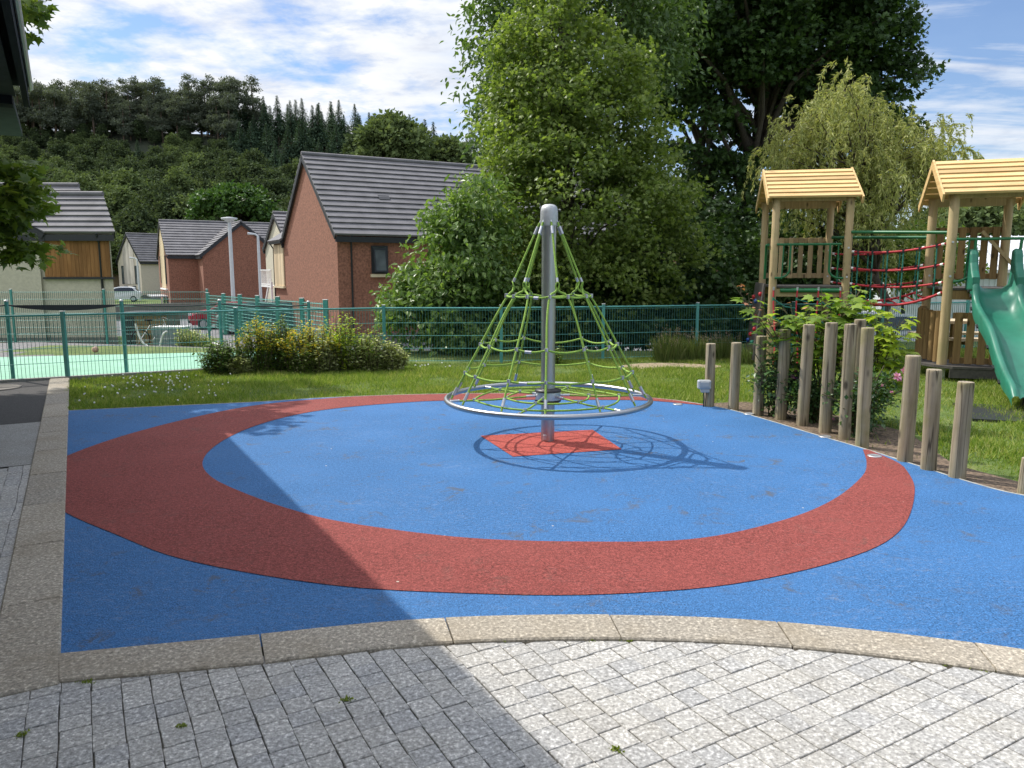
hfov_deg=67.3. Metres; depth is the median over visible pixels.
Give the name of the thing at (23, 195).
norway maple
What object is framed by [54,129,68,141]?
broadleaf tree
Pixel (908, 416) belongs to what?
timber post
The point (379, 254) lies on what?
window
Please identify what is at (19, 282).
cream house
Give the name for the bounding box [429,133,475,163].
ash tree
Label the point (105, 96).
scots pine
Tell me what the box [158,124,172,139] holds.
broadleaf tree
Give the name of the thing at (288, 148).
spruce tree
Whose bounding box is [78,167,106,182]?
broadleaf tree
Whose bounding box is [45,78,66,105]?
scots pine
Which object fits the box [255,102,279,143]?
spruce tree
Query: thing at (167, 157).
broadleaf tree
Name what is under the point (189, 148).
broadleaf tree
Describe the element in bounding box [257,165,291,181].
broadleaf tree
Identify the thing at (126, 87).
scots pine
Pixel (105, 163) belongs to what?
broadleaf tree
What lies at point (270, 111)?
spruce tree
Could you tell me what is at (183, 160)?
broadleaf tree
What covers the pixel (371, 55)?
sky
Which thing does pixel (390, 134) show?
ash tree
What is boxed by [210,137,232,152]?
broadleaf tree
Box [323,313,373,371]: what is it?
flowering shrub
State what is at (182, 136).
broadleaf tree
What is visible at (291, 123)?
spruce tree
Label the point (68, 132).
broadleaf tree
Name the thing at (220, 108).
spruce tree
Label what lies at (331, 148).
spruce tree
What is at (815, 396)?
rose bush
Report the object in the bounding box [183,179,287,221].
sycamore tree
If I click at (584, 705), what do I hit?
granite sett paving
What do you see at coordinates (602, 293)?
shade bush
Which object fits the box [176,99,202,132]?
scots pine
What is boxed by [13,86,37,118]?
scots pine
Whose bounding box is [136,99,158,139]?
scots pine
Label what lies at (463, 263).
cherry tree
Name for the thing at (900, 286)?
rope bridge
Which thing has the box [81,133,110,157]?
broadleaf tree
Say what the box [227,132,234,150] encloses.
spruce tree
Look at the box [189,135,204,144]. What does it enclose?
broadleaf tree
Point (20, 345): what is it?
gravel strip ground
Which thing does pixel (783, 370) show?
timber post
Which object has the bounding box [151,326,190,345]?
planter box
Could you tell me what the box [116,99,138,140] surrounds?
scots pine
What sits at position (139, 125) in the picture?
broadleaf tree
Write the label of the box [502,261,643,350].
shade bush
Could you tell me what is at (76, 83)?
scots pine
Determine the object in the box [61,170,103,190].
pale broadleaf tree
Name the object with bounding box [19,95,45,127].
scots pine
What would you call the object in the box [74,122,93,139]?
broadleaf tree
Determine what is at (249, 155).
broadleaf tree
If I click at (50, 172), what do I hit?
broadleaf tree
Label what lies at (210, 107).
scots pine
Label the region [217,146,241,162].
broadleaf tree
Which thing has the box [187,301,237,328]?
parked car
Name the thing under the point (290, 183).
broadleaf tree
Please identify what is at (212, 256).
brick house
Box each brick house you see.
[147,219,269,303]
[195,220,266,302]
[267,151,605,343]
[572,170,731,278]
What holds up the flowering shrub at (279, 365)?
on the ground at (440, 355)
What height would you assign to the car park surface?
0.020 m
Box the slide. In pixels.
[965,249,1023,407]
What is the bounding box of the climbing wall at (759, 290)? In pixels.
[746,282,765,359]
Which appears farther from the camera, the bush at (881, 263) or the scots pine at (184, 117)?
the scots pine at (184, 117)
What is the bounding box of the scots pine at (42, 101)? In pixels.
[31,84,48,113]
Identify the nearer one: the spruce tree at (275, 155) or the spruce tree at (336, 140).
the spruce tree at (275, 155)
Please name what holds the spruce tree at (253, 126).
on the ground at (440, 355)
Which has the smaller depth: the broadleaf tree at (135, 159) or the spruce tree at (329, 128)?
the broadleaf tree at (135, 159)
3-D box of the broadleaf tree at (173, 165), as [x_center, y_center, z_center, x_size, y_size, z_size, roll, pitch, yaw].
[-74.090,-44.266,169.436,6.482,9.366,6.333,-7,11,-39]
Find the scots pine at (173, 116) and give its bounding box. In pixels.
[163,94,184,134]
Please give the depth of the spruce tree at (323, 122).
215.18 m
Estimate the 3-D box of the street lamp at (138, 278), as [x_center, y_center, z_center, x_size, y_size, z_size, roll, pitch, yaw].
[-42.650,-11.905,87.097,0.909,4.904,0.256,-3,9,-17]
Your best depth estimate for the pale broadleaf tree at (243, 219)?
100.19 m
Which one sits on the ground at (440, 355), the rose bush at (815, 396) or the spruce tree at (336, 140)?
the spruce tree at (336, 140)
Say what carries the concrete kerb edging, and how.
on the ground at (440, 355)
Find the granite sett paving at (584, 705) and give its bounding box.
[0,465,1023,767]
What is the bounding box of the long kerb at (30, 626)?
[0,378,69,697]
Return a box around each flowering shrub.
[191,337,249,374]
[224,353,256,374]
[231,313,283,372]
[258,314,298,371]
[275,320,324,372]
[293,324,343,372]
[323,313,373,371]
[340,329,399,370]
[372,340,410,370]
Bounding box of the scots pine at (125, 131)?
[108,102,135,140]
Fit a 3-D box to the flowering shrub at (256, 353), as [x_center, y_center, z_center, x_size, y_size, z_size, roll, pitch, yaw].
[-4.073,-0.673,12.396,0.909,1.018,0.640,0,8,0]
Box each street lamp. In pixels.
[129,257,140,300]
[221,217,236,301]
[247,232,261,298]
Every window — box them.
[121,266,124,283]
[134,266,137,283]
[164,255,166,283]
[370,246,390,276]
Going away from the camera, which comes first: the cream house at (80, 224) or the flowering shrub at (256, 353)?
the flowering shrub at (256, 353)
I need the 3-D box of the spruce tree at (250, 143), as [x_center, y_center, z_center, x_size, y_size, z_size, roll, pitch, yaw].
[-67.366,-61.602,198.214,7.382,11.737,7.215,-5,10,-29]
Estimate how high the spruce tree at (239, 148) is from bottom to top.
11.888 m
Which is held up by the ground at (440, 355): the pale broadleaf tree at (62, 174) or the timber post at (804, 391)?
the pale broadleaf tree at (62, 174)
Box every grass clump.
[645,322,693,361]
[677,327,716,361]
[701,326,747,359]
[741,344,754,364]
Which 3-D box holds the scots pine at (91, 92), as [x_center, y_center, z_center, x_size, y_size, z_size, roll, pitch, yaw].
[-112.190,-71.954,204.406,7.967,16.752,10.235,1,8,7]
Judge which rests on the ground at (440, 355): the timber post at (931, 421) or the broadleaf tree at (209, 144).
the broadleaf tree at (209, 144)
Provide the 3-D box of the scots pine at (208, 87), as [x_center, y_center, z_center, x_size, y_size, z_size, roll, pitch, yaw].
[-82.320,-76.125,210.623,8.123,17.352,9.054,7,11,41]
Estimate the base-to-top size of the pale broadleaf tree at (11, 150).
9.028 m
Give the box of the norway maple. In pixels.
[0,0,76,271]
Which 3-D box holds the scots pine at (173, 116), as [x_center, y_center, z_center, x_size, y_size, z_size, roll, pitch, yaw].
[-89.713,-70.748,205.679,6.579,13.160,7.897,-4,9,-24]
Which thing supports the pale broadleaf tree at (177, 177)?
on the ground at (440, 355)
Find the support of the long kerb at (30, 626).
on the ground at (440, 355)
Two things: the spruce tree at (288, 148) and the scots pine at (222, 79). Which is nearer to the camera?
the spruce tree at (288, 148)
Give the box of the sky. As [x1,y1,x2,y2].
[15,0,1023,227]
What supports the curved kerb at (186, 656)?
on the ground at (440, 355)
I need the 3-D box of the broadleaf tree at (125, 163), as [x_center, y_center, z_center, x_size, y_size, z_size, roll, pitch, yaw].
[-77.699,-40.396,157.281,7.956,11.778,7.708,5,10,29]
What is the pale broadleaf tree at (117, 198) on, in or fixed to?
on the ground at (440, 355)
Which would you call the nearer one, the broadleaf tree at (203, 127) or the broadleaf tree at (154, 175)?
the broadleaf tree at (154, 175)
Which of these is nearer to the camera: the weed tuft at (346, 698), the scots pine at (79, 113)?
the weed tuft at (346, 698)
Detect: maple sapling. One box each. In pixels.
[730,283,883,409]
[863,308,920,407]
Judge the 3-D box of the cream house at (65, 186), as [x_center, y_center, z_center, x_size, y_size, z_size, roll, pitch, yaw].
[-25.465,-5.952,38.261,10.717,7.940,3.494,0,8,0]
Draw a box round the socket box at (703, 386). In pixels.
[697,380,710,406]
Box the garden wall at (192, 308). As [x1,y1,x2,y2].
[115,302,217,320]
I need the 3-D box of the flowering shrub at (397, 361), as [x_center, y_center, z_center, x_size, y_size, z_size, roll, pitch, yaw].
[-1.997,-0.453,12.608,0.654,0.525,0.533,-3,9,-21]
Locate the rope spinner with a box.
[444,204,652,441]
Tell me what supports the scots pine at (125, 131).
on the ground at (440, 355)
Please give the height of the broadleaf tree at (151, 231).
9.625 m
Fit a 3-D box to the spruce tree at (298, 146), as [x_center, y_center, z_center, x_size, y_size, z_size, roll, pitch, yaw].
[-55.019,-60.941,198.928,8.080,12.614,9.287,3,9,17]
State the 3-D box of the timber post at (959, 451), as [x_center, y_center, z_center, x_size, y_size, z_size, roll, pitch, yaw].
[3.494,0.386,5.991,0.131,0.813,0.126,0,8,0]
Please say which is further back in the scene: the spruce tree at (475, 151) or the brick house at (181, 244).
the spruce tree at (475, 151)
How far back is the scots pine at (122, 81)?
210.06 m
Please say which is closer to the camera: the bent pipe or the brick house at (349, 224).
the bent pipe
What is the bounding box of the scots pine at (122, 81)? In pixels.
[107,77,132,118]
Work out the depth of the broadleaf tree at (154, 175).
143.07 m
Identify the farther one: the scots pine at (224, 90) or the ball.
the scots pine at (224, 90)
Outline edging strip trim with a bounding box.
[69,393,1023,494]
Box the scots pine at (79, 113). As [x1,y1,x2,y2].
[68,81,98,127]
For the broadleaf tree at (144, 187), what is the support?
on the ground at (440, 355)
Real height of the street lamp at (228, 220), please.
7.419 m
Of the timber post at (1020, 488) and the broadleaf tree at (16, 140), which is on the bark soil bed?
the timber post at (1020, 488)
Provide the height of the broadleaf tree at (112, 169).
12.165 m
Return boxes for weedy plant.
[173,327,197,346]
[180,329,199,346]
[191,330,208,346]
[200,333,215,346]
[555,345,563,363]
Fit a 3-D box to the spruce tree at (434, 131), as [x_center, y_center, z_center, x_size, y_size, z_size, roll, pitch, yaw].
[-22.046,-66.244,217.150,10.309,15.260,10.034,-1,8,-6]
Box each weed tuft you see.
[14,728,29,738]
[75,678,95,683]
[175,722,186,728]
[339,695,355,702]
[610,745,624,753]
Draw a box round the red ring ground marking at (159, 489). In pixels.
[65,393,914,594]
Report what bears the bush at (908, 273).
on the ground at (440, 355)
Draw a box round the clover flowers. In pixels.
[78,361,450,402]
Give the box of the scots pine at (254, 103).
[236,74,271,122]
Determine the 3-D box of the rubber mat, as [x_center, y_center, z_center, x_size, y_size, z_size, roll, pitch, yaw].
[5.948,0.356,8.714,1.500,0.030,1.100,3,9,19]
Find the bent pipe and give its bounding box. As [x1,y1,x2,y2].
[135,323,166,345]
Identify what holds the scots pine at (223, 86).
on the ground at (440, 355)
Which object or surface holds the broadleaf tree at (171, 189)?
on the ground at (440, 355)
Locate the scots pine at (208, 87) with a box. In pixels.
[195,73,217,134]
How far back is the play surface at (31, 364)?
13.43 m
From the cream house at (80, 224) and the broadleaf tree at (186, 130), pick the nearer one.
the cream house at (80, 224)
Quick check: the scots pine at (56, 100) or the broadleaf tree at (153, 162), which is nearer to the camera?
the broadleaf tree at (153, 162)
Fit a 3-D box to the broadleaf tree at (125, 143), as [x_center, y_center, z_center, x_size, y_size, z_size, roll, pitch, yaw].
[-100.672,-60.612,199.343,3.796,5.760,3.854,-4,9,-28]
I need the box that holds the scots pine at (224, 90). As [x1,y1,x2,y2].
[215,75,245,119]
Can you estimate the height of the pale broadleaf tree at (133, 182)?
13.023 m
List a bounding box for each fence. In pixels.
[0,289,210,344]
[0,300,978,379]
[205,292,328,337]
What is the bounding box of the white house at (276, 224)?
[260,211,286,301]
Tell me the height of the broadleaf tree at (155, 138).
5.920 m
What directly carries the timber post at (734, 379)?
on the bark soil bed
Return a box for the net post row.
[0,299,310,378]
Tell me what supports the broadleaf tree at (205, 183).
on the ground at (440, 355)
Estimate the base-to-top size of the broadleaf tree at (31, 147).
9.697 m
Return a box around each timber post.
[704,343,715,406]
[728,342,741,410]
[752,336,766,415]
[774,329,790,419]
[796,324,814,425]
[818,322,837,432]
[838,324,856,439]
[851,319,865,420]
[855,327,874,447]
[896,355,920,462]
[920,369,941,470]
[948,381,974,479]
[1017,457,1023,493]
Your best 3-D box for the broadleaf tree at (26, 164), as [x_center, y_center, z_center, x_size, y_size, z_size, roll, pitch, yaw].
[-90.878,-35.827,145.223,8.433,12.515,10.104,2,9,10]
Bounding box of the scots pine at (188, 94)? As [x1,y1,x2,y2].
[173,73,203,121]
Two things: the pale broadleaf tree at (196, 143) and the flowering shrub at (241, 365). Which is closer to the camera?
the flowering shrub at (241, 365)
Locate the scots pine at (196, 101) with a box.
[189,86,211,136]
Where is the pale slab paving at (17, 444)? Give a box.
[0,422,40,466]
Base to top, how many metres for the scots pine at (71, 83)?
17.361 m
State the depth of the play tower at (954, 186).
11.63 m
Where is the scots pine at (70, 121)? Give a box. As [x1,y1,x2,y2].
[55,86,86,134]
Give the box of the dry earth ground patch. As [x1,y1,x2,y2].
[618,363,718,368]
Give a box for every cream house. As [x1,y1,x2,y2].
[0,182,80,190]
[0,216,45,342]
[13,191,117,344]
[115,232,160,298]
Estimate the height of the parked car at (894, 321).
1.500 m
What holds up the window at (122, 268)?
in the cream house at (141, 248)
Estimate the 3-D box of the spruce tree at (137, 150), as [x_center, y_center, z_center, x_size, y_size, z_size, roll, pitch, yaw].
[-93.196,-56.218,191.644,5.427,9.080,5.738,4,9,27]
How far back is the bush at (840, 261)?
20.84 m
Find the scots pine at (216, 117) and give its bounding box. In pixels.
[198,90,225,139]
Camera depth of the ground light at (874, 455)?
6.70 m
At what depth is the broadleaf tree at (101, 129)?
204.43 m
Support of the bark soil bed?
on the ground at (440, 355)
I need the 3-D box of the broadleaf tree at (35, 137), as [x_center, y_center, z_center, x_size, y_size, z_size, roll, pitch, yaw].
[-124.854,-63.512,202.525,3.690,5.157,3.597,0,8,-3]
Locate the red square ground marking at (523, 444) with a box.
[482,430,620,455]
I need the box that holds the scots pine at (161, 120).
[147,102,172,142]
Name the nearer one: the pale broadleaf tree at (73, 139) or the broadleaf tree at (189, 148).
the broadleaf tree at (189, 148)
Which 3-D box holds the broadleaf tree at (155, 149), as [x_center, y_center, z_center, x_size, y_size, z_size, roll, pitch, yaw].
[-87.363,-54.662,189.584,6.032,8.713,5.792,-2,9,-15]
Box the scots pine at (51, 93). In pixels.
[39,85,75,135]
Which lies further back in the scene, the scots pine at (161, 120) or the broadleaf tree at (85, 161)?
the scots pine at (161, 120)
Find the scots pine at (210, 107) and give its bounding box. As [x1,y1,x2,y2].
[194,88,218,136]
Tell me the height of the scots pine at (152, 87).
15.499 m
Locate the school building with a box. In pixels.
[0,0,32,136]
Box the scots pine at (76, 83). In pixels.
[66,80,85,117]
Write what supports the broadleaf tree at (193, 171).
on the ground at (440, 355)
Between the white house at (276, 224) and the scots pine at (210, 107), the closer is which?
the white house at (276, 224)
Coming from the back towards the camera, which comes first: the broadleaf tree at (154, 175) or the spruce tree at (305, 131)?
the spruce tree at (305, 131)
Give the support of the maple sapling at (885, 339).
on the bark soil bed
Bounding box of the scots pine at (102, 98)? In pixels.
[91,79,109,125]
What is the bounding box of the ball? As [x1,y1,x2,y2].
[92,346,98,352]
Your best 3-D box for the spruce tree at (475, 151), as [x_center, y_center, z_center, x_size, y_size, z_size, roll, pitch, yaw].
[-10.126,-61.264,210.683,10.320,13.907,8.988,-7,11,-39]
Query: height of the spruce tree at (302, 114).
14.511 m
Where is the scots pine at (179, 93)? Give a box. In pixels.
[171,84,193,120]
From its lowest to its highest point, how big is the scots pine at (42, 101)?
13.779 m
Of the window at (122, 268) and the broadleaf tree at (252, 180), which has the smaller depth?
the window at (122, 268)
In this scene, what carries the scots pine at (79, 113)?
on the ground at (440, 355)
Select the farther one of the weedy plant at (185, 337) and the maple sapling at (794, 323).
the weedy plant at (185, 337)
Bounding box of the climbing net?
[772,287,841,362]
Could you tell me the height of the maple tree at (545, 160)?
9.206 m
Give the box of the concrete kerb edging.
[0,368,203,382]
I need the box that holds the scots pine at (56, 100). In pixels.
[48,97,76,130]
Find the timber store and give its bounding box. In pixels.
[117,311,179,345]
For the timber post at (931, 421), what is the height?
0.884 m
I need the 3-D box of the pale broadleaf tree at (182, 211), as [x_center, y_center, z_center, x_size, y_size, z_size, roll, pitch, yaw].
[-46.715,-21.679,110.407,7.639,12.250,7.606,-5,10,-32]
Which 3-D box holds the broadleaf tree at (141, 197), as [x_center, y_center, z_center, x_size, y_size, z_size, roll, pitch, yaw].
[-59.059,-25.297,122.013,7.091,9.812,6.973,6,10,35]
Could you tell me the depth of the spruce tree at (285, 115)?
214.53 m
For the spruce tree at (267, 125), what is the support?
on the ground at (440, 355)
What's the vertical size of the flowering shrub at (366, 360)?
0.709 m
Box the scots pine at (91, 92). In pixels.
[69,81,110,135]
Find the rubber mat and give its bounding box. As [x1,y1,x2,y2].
[952,403,1023,423]
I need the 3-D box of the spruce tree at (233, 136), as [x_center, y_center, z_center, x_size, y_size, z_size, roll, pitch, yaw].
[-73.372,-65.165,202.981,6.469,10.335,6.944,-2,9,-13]
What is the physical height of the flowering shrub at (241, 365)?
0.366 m
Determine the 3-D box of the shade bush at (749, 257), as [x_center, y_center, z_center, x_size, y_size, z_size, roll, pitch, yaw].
[5.252,-2.625,19.187,4.320,4.069,3.212,0,8,0]
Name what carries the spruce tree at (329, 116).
on the ground at (440, 355)
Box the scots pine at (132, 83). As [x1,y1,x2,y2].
[120,75,144,113]
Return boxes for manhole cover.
[0,384,21,390]
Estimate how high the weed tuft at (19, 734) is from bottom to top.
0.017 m
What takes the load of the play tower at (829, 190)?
on the ground at (440, 355)
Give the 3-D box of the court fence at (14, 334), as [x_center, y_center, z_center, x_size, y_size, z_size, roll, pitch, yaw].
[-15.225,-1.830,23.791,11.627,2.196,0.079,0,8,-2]
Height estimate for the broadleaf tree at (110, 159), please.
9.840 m
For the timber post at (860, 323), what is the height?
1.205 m
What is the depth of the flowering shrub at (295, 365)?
12.28 m
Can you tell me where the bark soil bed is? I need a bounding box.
[714,402,1017,492]
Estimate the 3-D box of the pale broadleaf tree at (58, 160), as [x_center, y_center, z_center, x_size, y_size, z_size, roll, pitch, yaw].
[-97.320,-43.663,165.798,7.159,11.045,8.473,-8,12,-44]
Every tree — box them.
[0,135,14,147]
[0,143,20,161]
[0,152,13,161]
[10,133,28,146]
[12,159,44,175]
[14,138,45,161]
[16,154,29,163]
[21,123,29,136]
[29,133,43,147]
[35,160,57,169]
[37,173,64,182]
[38,131,55,147]
[38,137,74,166]
[39,123,54,135]
[45,167,61,177]
[46,154,77,171]
[46,164,78,181]
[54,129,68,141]
[58,163,79,176]
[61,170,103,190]
[65,124,77,135]
[65,133,82,147]
[65,143,99,172]
[67,152,96,173]
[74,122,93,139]
[77,130,87,143]
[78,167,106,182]
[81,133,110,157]
[86,166,136,181]
[87,123,96,132]
[89,168,120,194]
[93,154,116,165]
[95,123,110,139]
[95,160,113,174]
[96,140,134,162]
[100,180,143,219]
[103,118,118,136]
[103,167,155,194]
[110,198,165,246]
[110,228,123,275]
[111,154,149,170]
[112,159,143,172]
[120,139,130,150]
[128,195,150,204]
[130,118,148,142]
[131,181,170,198]
[133,140,140,160]
[133,151,145,161]
[135,169,148,178]
[138,165,166,190]
[138,178,190,209]
[141,152,168,172]
[142,193,185,232]
[143,145,163,159]
[146,126,162,145]
[146,219,157,233]
[153,150,179,168]
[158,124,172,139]
[158,163,204,196]
[161,192,200,219]
[162,132,183,151]
[163,160,178,174]
[167,144,183,162]
[176,145,199,164]
[177,125,193,136]
[177,131,190,145]
[177,140,195,155]
[178,149,210,175]
[179,153,196,165]
[182,166,200,182]
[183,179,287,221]
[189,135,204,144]
[190,137,202,151]
[191,165,220,185]
[192,178,214,190]
[198,145,221,162]
[198,156,221,170]
[200,118,208,134]
[203,139,216,151]
[204,90,227,138]
[209,154,242,179]
[209,164,246,183]
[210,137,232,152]
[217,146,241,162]
[222,215,254,221]
[224,107,246,139]
[226,117,238,147]
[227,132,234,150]
[228,159,271,182]
[230,122,249,154]
[237,90,261,135]
[237,174,272,198]
[240,148,269,168]
[242,121,261,155]
[245,115,264,147]
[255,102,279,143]
[256,96,273,134]
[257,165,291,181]
[258,123,272,162]
[259,109,277,141]
[261,187,284,207]
[263,126,284,163]
[264,173,292,198]
[268,105,281,138]
[268,140,280,167]
[269,96,293,144]
[269,166,290,179]
[276,104,291,140]
[276,154,284,172]
[278,125,298,163]
[278,192,291,210]
[279,100,298,143]
[280,163,297,180]
[285,118,312,161]
[287,100,304,139]
[287,123,309,163]
[287,175,294,191]
[289,158,298,180]
[292,98,309,140]
[296,117,315,156]
[301,105,326,151]
[308,103,329,149]
[315,137,323,152]
[320,111,327,137]
[321,101,337,134]
[324,105,343,145]
[327,100,349,151]
[327,135,336,153]
[328,121,343,153]
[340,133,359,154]
[349,104,361,133]
[350,107,438,160]
[353,114,360,133]
[369,169,539,357]
[429,122,436,145]
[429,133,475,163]
[439,0,713,350]
[458,0,726,350]
[470,136,479,163]
[579,0,951,319]
[741,56,984,333]
[899,207,976,234]
[917,203,1023,235]
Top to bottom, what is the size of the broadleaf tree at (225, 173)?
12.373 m
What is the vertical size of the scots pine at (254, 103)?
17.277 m
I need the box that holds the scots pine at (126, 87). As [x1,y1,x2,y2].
[112,83,141,135]
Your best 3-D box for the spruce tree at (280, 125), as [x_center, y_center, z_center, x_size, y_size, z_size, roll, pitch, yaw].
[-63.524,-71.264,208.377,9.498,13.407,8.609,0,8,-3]
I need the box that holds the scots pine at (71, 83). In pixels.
[63,79,79,95]
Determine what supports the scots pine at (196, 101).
on the ground at (440, 355)
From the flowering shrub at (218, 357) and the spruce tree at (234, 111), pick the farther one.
the spruce tree at (234, 111)
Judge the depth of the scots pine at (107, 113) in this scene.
206.56 m
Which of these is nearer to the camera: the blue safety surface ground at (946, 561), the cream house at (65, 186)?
the blue safety surface ground at (946, 561)
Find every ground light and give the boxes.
[819,435,830,437]
[867,454,881,457]
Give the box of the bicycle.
[130,317,168,344]
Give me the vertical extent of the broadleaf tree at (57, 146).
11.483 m
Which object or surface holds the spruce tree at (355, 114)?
on the ground at (440, 355)
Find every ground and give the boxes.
[0,131,1023,654]
[0,342,241,356]
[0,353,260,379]
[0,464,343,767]
[61,397,1023,652]
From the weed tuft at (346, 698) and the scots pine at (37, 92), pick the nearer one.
the weed tuft at (346, 698)
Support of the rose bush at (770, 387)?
on the bark soil bed
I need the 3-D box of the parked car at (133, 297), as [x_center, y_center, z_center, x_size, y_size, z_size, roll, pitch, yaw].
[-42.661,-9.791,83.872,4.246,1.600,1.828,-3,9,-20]
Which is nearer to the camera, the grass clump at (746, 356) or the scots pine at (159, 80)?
the grass clump at (746, 356)
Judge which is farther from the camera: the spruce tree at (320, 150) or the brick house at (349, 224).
the spruce tree at (320, 150)
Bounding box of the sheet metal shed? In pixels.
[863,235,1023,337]
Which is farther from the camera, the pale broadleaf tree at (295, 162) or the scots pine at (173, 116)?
the scots pine at (173, 116)
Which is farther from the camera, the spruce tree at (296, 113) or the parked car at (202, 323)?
the spruce tree at (296, 113)
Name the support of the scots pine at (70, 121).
on the ground at (440, 355)
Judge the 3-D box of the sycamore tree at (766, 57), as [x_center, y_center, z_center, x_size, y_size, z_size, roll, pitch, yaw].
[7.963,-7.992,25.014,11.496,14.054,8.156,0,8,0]
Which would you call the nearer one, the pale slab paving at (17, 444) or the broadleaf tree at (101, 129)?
the pale slab paving at (17, 444)
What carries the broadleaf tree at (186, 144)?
on the ground at (440, 355)
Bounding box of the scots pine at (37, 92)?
[28,79,52,134]
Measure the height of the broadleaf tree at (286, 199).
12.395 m
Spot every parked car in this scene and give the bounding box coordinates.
[114,287,142,301]
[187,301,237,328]
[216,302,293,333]
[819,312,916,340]
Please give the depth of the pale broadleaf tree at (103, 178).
135.43 m
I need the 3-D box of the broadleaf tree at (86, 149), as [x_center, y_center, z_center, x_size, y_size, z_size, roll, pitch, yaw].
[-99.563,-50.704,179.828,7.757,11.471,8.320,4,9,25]
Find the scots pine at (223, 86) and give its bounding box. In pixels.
[211,76,249,131]
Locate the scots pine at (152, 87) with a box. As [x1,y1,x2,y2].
[133,77,170,134]
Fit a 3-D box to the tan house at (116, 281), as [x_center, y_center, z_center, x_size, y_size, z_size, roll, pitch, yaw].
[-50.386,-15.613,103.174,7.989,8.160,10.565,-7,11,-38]
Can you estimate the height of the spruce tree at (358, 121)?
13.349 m
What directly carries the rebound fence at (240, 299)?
on the ground at (440, 355)
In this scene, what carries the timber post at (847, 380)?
on the bark soil bed
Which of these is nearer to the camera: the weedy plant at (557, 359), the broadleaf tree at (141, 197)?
the weedy plant at (557, 359)
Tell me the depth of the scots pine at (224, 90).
207.51 m
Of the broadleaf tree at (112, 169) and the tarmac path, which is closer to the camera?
the tarmac path
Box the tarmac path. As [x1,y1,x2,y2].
[0,380,49,424]
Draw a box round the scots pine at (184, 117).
[175,99,198,134]
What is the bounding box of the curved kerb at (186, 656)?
[59,614,1023,686]
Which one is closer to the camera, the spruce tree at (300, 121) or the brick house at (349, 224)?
the brick house at (349, 224)
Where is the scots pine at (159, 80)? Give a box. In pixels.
[142,75,168,131]
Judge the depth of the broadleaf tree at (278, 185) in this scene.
129.62 m
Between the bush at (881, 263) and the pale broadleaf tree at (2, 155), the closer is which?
the bush at (881, 263)
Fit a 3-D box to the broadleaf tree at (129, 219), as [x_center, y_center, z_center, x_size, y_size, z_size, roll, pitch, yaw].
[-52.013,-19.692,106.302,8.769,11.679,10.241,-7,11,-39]
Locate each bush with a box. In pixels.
[417,279,569,350]
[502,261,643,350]
[574,242,707,350]
[590,198,750,350]
[662,194,806,343]
[716,211,868,340]
[732,210,885,315]
[742,348,816,417]
[772,363,840,423]
[781,201,966,315]
[820,364,903,437]
[859,217,989,313]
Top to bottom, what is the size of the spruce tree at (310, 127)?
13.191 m
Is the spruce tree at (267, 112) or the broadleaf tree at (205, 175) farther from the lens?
the spruce tree at (267, 112)
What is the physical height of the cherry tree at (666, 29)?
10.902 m
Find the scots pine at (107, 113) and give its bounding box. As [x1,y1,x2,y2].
[89,77,122,137]
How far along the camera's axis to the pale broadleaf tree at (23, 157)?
178.44 m
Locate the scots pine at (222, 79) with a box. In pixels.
[214,75,242,134]
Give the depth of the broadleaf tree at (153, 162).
166.93 m
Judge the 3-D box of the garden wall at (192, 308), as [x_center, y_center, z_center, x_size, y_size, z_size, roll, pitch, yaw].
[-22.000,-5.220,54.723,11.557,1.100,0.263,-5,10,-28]
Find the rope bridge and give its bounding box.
[830,230,946,306]
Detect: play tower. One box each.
[755,167,864,366]
[914,158,1023,379]
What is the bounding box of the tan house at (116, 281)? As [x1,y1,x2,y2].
[112,268,119,287]
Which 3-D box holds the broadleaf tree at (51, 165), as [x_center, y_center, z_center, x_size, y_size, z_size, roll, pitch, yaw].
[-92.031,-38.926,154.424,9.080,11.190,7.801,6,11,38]
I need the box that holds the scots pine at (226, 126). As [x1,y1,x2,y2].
[209,91,241,137]
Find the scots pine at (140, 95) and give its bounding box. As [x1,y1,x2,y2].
[136,89,151,114]
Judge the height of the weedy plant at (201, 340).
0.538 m
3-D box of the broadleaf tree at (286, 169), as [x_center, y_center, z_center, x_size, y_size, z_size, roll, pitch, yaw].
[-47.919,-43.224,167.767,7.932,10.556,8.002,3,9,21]
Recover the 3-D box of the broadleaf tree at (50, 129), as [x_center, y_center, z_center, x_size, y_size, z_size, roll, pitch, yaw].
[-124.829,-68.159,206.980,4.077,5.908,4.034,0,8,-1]
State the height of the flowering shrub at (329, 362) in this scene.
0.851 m
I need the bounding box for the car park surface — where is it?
[116,319,653,350]
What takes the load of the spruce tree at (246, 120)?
on the ground at (440, 355)
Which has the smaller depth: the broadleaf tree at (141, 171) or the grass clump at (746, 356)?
the grass clump at (746, 356)
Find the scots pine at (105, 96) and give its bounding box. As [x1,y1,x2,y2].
[98,85,114,112]
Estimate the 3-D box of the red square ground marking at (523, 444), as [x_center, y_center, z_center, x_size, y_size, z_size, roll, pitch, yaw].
[0.367,0.548,7.238,1.162,0.001,0.904,-2,9,-14]
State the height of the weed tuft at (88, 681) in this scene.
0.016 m

